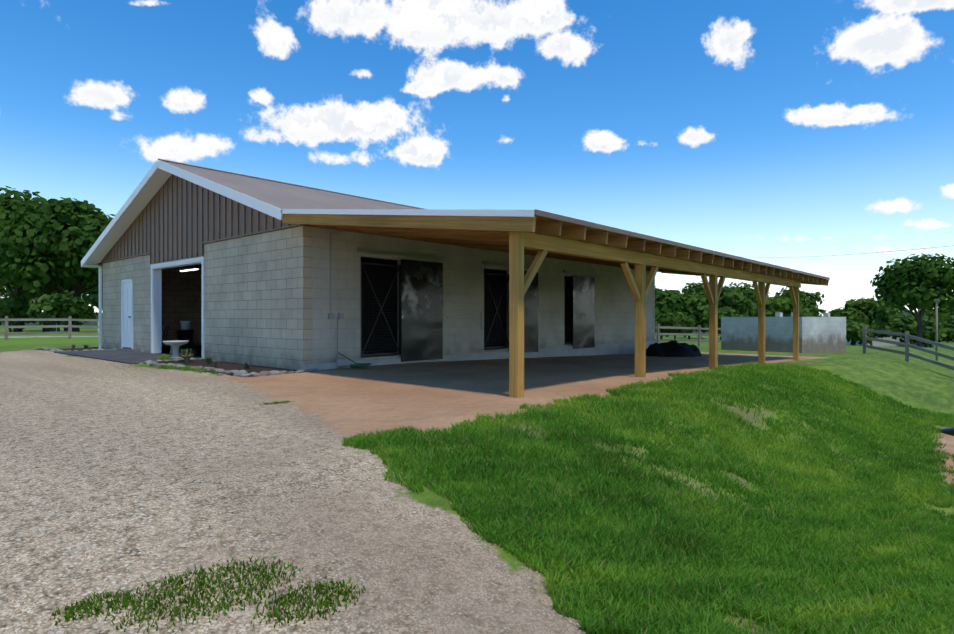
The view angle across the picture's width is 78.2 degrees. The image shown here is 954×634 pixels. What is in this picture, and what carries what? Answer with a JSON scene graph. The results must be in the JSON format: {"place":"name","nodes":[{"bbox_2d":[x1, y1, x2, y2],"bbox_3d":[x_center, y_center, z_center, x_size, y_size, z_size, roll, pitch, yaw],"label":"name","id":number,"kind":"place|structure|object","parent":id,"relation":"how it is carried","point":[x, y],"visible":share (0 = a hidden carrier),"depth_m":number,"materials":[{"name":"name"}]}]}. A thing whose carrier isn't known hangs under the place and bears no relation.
{"place":"outdoors","nodes":[
{"label":"outdoors","id":0,"kind":"place"},
{"bbox_2d":[103,226,311,369],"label":"block wall","id":1,"kind":"structure","parent":0,"point":[257,299],"depth_m":12.96,"materials":[{"name":"grey concrete"}]},
{"bbox_2d":[111,226,571,356],"bbox_3d":[-2.705,-0.368,21.363,11.700,2.960,15.300,0,0,42],"label":"barn interior","id":2,"kind":"object","parent":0,"point":[492,335],"visible":0.12,"depth_m":16.34,"materials":[{"name":"black"}]},
{"bbox_2d":[162,321,193,350],"bbox_3d":[-9.398,0.589,18.430,1.231,0.933,0.489,0,0,28],"label":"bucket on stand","id":3,"kind":"object","parent":2,"relation":"in","point":[185,332],"visible":0.88,"depth_m":18.13,"materials":[{"name":"black plastic"}]},
{"bbox_2d":[0,313,953,633],"bbox_3d":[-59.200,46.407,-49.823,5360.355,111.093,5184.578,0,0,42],"label":"ground","id":4,"kind":"structure","parent":0,"point":[116,477],"depth_m":3.96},
{"bbox_2d":[0,186,40,331],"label":"tree","id":5,"kind":"object","parent":4,"relation":"on","point":[7,202],"depth_m":75.72,"materials":[{"name":"green plant"}]},
{"bbox_2d":[0,276,40,328],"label":"tree","id":6,"kind":"object","parent":4,"relation":"on","point":[28,295],"visible":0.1,"depth_m":132.07,"materials":[{"name":"green plant"}]},
{"bbox_2d":[0,293,46,331],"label":"shrub","id":7,"kind":"object","parent":4,"relation":"on","point":[14,307],"visible":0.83,"depth_m":60.96,"materials":[{"name":"green plant"}]},
{"bbox_2d":[0,197,98,331],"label":"tree","id":8,"kind":"object","parent":4,"relation":"on","point":[3,215],"visible":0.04,"depth_m":66.76,"materials":[{"name":"green plant"}]},
{"bbox_2d":[0,336,102,337],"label":"farm track","id":9,"kind":"structure","parent":4,"relation":"on","point":[50,336],"depth_m":38.81,"materials":[{"name":"beige gravel"}]},
{"bbox_2d":[19,282,93,330],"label":"tree","id":10,"kind":"object","parent":4,"relation":"on","point":[52,329],"depth_m":105.68,"materials":[{"name":"green plant"}]},
{"bbox_2d":[0,197,114,331],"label":"tree","id":11,"kind":"object","parent":4,"relation":"on","point":[55,241],"visible":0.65,"depth_m":59.07,"materials":[{"name":"green plant"}]},
{"bbox_2d":[26,290,96,331],"bbox_3d":[-41.515,-0.426,58.936,5.639,4.455,5.515,0,0,-29],"label":"shrub","id":12,"kind":"object","parent":4,"relation":"on","point":[63,305],"visible":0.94,"depth_m":57.62,"materials":[{"name":"green plant"}]},
{"bbox_2d":[34,285,97,330],"bbox_3d":[-45.228,-0.749,64.831,6.509,5.492,5.698,0,0,42],"label":"tree","id":13,"kind":"object","parent":4,"relation":"on","point":[56,290],"visible":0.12,"depth_m":63.98,"materials":[{"name":"green plant"}]},
{"bbox_2d":[82,282,102,310],"bbox_3d":[-37.669,-0.948,61.851,5.765,5.652,5.781,0,0,-1],"label":"tree","id":14,"kind":"object","parent":4,"relation":"on","point":[93,296],"visible":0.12,"depth_m":59.84,"materials":[{"name":"green plant"}]},
{"bbox_2d":[54,349,205,363],"bbox_3d":[-9.438,1.055,15.894,6.300,0.065,1.920,0,0,42],"label":"door apron slab","id":15,"kind":"structure","parent":4,"relation":"on","point":[126,356],"depth_m":15.60,"materials":[{"name":"grey concrete"}]},
{"bbox_2d":[163,340,188,358],"bbox_3d":[-7.396,0.810,14.428,0.580,0.445,0.580,0,0,42],"label":"bird bath","id":16,"kind":"object","parent":15,"relation":"on","point":[176,344],"visible":0.9,"depth_m":14.34,"materials":[{"name":"white stone"}]},
{"bbox_2d":[69,344,250,368],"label":"bed plants","id":17,"kind":"object","parent":4,"relation":"on","point":[186,355],"visible":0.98,"depth_m":13.24,"materials":[{"name":"green plant"}]},
{"bbox_2d":[36,347,318,376],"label":"bed edge rocks","id":18,"kind":"object","parent":4,"relation":"on","point":[242,373],"visible":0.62,"depth_m":11.30,"materials":[{"name":"grey stone"}]},
{"bbox_2d":[81,160,534,358],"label":"white trim","id":19,"kind":"structure","parent":4,"relation":"on","point":[153,181],"depth_m":16.09,"materials":[{"name":"white metal"}]},
{"bbox_2d":[101,174,301,263],"bbox_3d":[-7.947,-2.755,15.463,12.100,2.515,0.030,0,0,42],"label":"gable siding","id":20,"kind":"object","parent":19,"relation":"attached to","point":[178,218],"visible":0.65,"depth_m":15.10,"materials":[{"name":"grey metal"}]},
{"bbox_2d":[100,159,677,262],"bbox_3d":[-0.643,-2.696,19.664,18.540,2.792,16.800,0,0,42],"label":"metal roof","id":21,"kind":"object","parent":19,"relation":"on","point":[281,195],"visible":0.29,"depth_m":15.14,"materials":[{"name":"grey metal"}]},
{"bbox_2d":[339,353,371,367],"bbox_3d":[-2.461,0.876,11.922,0.701,0.306,0.471,0,0,42],"label":"garden hose","id":22,"kind":"object","parent":4,"relation":"on","point":[361,365],"visible":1,"depth_m":11.78,"materials":[{"name":"green rubber"}]},
{"bbox_2d":[162,267,654,346],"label":"barn back walls","id":23,"kind":"structure","parent":4,"relation":"on","point":[181,296],"depth_m":21.23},
{"bbox_2d":[180,268,197,271],"bbox_3d":[-9.212,-1.498,18.783,1.200,0.040,0.080,0,0,42],"label":"ceiling light","id":24,"kind":"object","parent":23,"relation":"attached to","point":[188,270],"visible":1,"depth_m":18.71,"materials":[{"name":"white plastic"}]},
{"bbox_2d":[0,316,953,369],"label":"paddock fences","id":25,"kind":"object","parent":4,"relation":"on","point":[906,335],"visible":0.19,"depth_m":31.66,"materials":[{"name":"grey wood"}]},
{"bbox_2d":[303,341,656,369],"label":"footing wall","id":26,"kind":"structure","parent":4,"relation":"on","point":[615,348],"depth_m":16.97,"materials":[{"name":"grey concrete"}]},
{"bbox_2d":[336,354,745,374],"bbox_3d":[4.220,1.255,17.240,5.304,0.436,17.753,0,0,42],"label":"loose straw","id":27,"kind":"object","parent":4,"relation":"on","point":[530,364],"visible":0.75,"depth_m":15.91,"materials":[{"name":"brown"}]},
{"bbox_2d":[282,214,828,397],"bbox_3d":[4.078,-0.185,15.470,5.895,3.593,16.785,0,0,42],"label":"timber porch frame","id":28,"kind":"object","parent":4,"relation":"on","point":[522,237],"visible":0.88,"depth_m":9.57,"materials":[{"name":"brown wood"}]},
{"bbox_2d":[301,215,826,284],"bbox_3d":[4.009,-1.533,15.531,6.076,0.921,16.780,0,0,42],"label":"lean to rafters","id":29,"kind":"object","parent":28,"relation":"attached to","point":[490,240],"visible":0.42,"depth_m":11.10,"materials":[{"name":"brown wood"}]},
{"bbox_2d":[534,209,829,279],"bbox_3d":[6.293,-1.290,13.502,0.016,0.070,16.800,0,0,42],"label":"eave drip edge","id":30,"kind":"object","parent":28,"relation":"attached to","point":[589,224],"visible":1,"depth_m":9.57,"materials":[{"name":"white metal"}]},
{"bbox_2d":[655,311,674,332],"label":"shrub","id":31,"kind":"object","parent":4,"relation":"on","point":[665,320],"visible":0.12,"depth_m":65.89,"materials":[{"name":"green plant"}]},
{"bbox_2d":[646,340,700,356],"bbox_3d":[6.852,1.095,20.602,1.700,0.609,3.128,0,0,42],"label":"tarp pile","id":32,"kind":"object","parent":4,"relation":"on","point":[672,348],"visible":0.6,"depth_m":19.77,"materials":[{"name":"black plastic"}]},
{"bbox_2d":[655,289,697,338],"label":"tree","id":33,"kind":"object","parent":4,"relation":"on","point":[671,301],"visible":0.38,"depth_m":75.99,"materials":[{"name":"green plant"}]},
{"bbox_2d":[661,311,698,338],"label":"shrub","id":34,"kind":"object","parent":4,"relation":"on","point":[681,319],"visible":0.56,"depth_m":71.38,"materials":[{"name":"green plant"}]},
{"bbox_2d":[679,281,704,295],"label":"tree","id":35,"kind":"object","parent":4,"relation":"on","point":[696,288],"visible":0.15,"depth_m":126.83,"materials":[{"name":"green plant"}]},
{"bbox_2d":[686,293,706,338],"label":"tree","id":36,"kind":"object","parent":4,"relation":"on","point":[693,296],"depth_m":84.08,"materials":[{"name":"green plant"}]},
{"bbox_2d":[685,286,755,339],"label":"tree","id":37,"kind":"object","parent":4,"relation":"on","point":[734,298],"visible":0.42,"depth_m":76.29,"materials":[{"name":"green plant"}]},
{"bbox_2d":[700,306,746,333],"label":"tree","id":38,"kind":"object","parent":4,"relation":"on","point":[727,311],"visible":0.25,"depth_m":67.10,"materials":[{"name":"green plant"}]},
{"bbox_2d":[725,282,769,295],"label":"tree","id":39,"kind":"object","parent":4,"relation":"on","point":[746,286],"depth_m":128.85,"materials":[{"name":"green plant"}]},
{"bbox_2d":[740,288,756,314],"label":"tree","id":40,"kind":"object","parent":4,"relation":"on","point":[750,293],"visible":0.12,"depth_m":93.23,"materials":[{"name":"green plant"}]},
{"bbox_2d":[765,310,790,316],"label":"shrub","id":41,"kind":"object","parent":4,"relation":"on","point":[770,314],"visible":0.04,"depth_m":71.33,"materials":[{"name":"green plant"}]},
{"bbox_2d":[748,295,811,316],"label":"tree","id":42,"kind":"object","parent":4,"relation":"on","point":[783,304],"visible":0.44,"depth_m":84.44,"materials":[{"name":"green plant"}]},
{"bbox_2d":[721,312,845,352],"bbox_3d":[15.044,1.071,28.975,4.216,2.563,4.000,0,0,-34],"label":"water tank","id":43,"kind":"object","parent":4,"relation":"on","point":[826,333],"visible":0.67,"depth_m":27.53,"materials":[{"name":"silver metal"}]},
{"bbox_2d":[775,286,826,316],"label":"tree","id":44,"kind":"object","parent":4,"relation":"on","point":[808,299],"visible":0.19,"depth_m":115.97,"materials":[{"name":"green plant"}]},
{"bbox_2d":[799,311,818,316],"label":"tree","id":45,"kind":"object","parent":4,"relation":"on","point":[804,314],"visible":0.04,"depth_m":83.13,"materials":[{"name":"green plant"}]},
{"bbox_2d":[820,316,850,334],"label":"shrub","id":46,"kind":"object","parent":4,"relation":"on","point":[847,328],"depth_m":69.56,"materials":[{"name":"green plant"}]},
{"bbox_2d":[828,309,847,335],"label":"tree","id":47,"kind":"object","parent":4,"relation":"on","point":[833,313],"visible":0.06,"depth_m":80.26,"materials":[{"name":"green plant"}]},
{"bbox_2d":[846,319,885,345],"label":"shrub","id":48,"kind":"object","parent":4,"relation":"on","point":[855,333],"visible":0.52,"depth_m":69.92,"materials":[{"name":"green plant"}]},
{"bbox_2d":[838,297,904,345],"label":"tree","id":49,"kind":"object","parent":4,"relation":"on","point":[870,312],"visible":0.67,"depth_m":74.56,"materials":[{"name":"green plant"}]},
{"bbox_2d":[846,310,933,347],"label":"neighbour house","id":50,"kind":"structure","parent":4,"relation":"on","point":[876,343],"depth_m":80.77,"materials":[{"name":"white"}]},
{"bbox_2d":[874,313,946,343],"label":"shrub","id":51,"kind":"object","parent":4,"relation":"on","point":[904,324],"visible":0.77,"depth_m":67.01,"materials":[{"name":"green plant"}]},
{"bbox_2d":[870,253,953,346],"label":"tree","id":52,"kind":"object","parent":4,"relation":"on","point":[921,283],"visible":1,"depth_m":48.23,"materials":[{"name":"green plant"}]},
{"bbox_2d":[897,315,953,346],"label":"tree","id":53,"kind":"object","parent":4,"relation":"on","point":[946,322],"visible":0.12,"depth_m":68.82,"materials":[{"name":"green plant"}]},
{"bbox_2d":[909,310,952,347],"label":"tree","id":54,"kind":"object","parent":4,"relation":"on","point":[940,315],"visible":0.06,"depth_m":76.65,"materials":[{"name":"green plant"}]},
{"bbox_2d":[934,299,938,360],"bbox_3d":[22.369,0.836,28.581,0.200,3.410,0.200,0,0,42],"label":"yard light pole","id":55,"kind":"object","parent":4,"relation":"on","point":[936,334],"visible":0.78,"depth_m":28.55,"materials":[{"name":"grey metal"}]},
{"bbox_2d":[933,301,953,315],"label":"tree","id":56,"kind":"object","parent":4,"relation":"on","point":[950,312],"visible":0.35,"depth_m":78.14,"materials":[{"name":"green plant"}]},
{"bbox_2d":[938,315,953,342],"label":"tree","id":57,"kind":"object","parent":4,"relation":"on","point":[951,317],"visible":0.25,"depth_m":69.70,"materials":[{"name":"green plant"}]},
{"bbox_2d":[938,427,953,435],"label":"culvert pipe","id":58,"kind":"object","parent":4,"relation":"on","point":[949,431],"visible":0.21,"depth_m":12.37,"materials":[{"name":"black plastic"}]},
{"bbox_2d":[0,0,953,315],"label":"sky","id":59,"kind":"structure","parent":0,"point":[649,76],"materials":[{"name":"blue"}]},
{"bbox_2d":[312,227,652,363],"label":"wall","id":60,"kind":"structure","parent":0,"point":[463,289],"depth_m":14.72,"materials":[{"name":"grey concrete"}]},
{"bbox_2d":[328,231,347,367],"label":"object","id":61,"kind":"object","parent":60,"relation":"attached to","point":[340,363],"visible":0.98,"depth_m":11.97,"materials":[{"name":"grey"}]},
{"bbox_2d":[361,262,571,355],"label":"stall gates","id":62,"kind":"object","parent":60,"relation":"attached to","point":[399,312],"visible":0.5,"depth_m":13.38,"materials":[{"name":"grey metal"}]},
{"bbox_2d":[357,248,605,329],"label":"door tracks","id":63,"kind":"object","parent":60,"relation":"attached to","point":[408,255],"depth_m":13.95,"materials":[{"name":"grey metal"}]},
{"bbox_2d":[401,259,594,361],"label":"sliding doors","id":64,"kind":"structure","parent":63,"relation":"hanging from","point":[422,309],"depth_m":14.02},
{"bbox_2d":[50,355,953,633],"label":"grass","id":65,"kind":"structure","parent":0,"point":[622,591],"depth_m":4.79,"materials":[{"name":"green plant"}]},
{"bbox_2d":[70,0,953,253],"bbox_3d":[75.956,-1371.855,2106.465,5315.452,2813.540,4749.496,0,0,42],"label":"cloud","id":66,"kind":"structure","parent":0,"point":[891,33],"depth_m":3536.50,"materials":[{"name":"white"}]},
{"bbox_2d":[760,246,946,257],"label":"power line cable","id":67,"kind":"object","parent":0,"point":[835,255],"visible":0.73,"depth_m":75.97,"materials":[{"name":"black plastic"}]}
]}

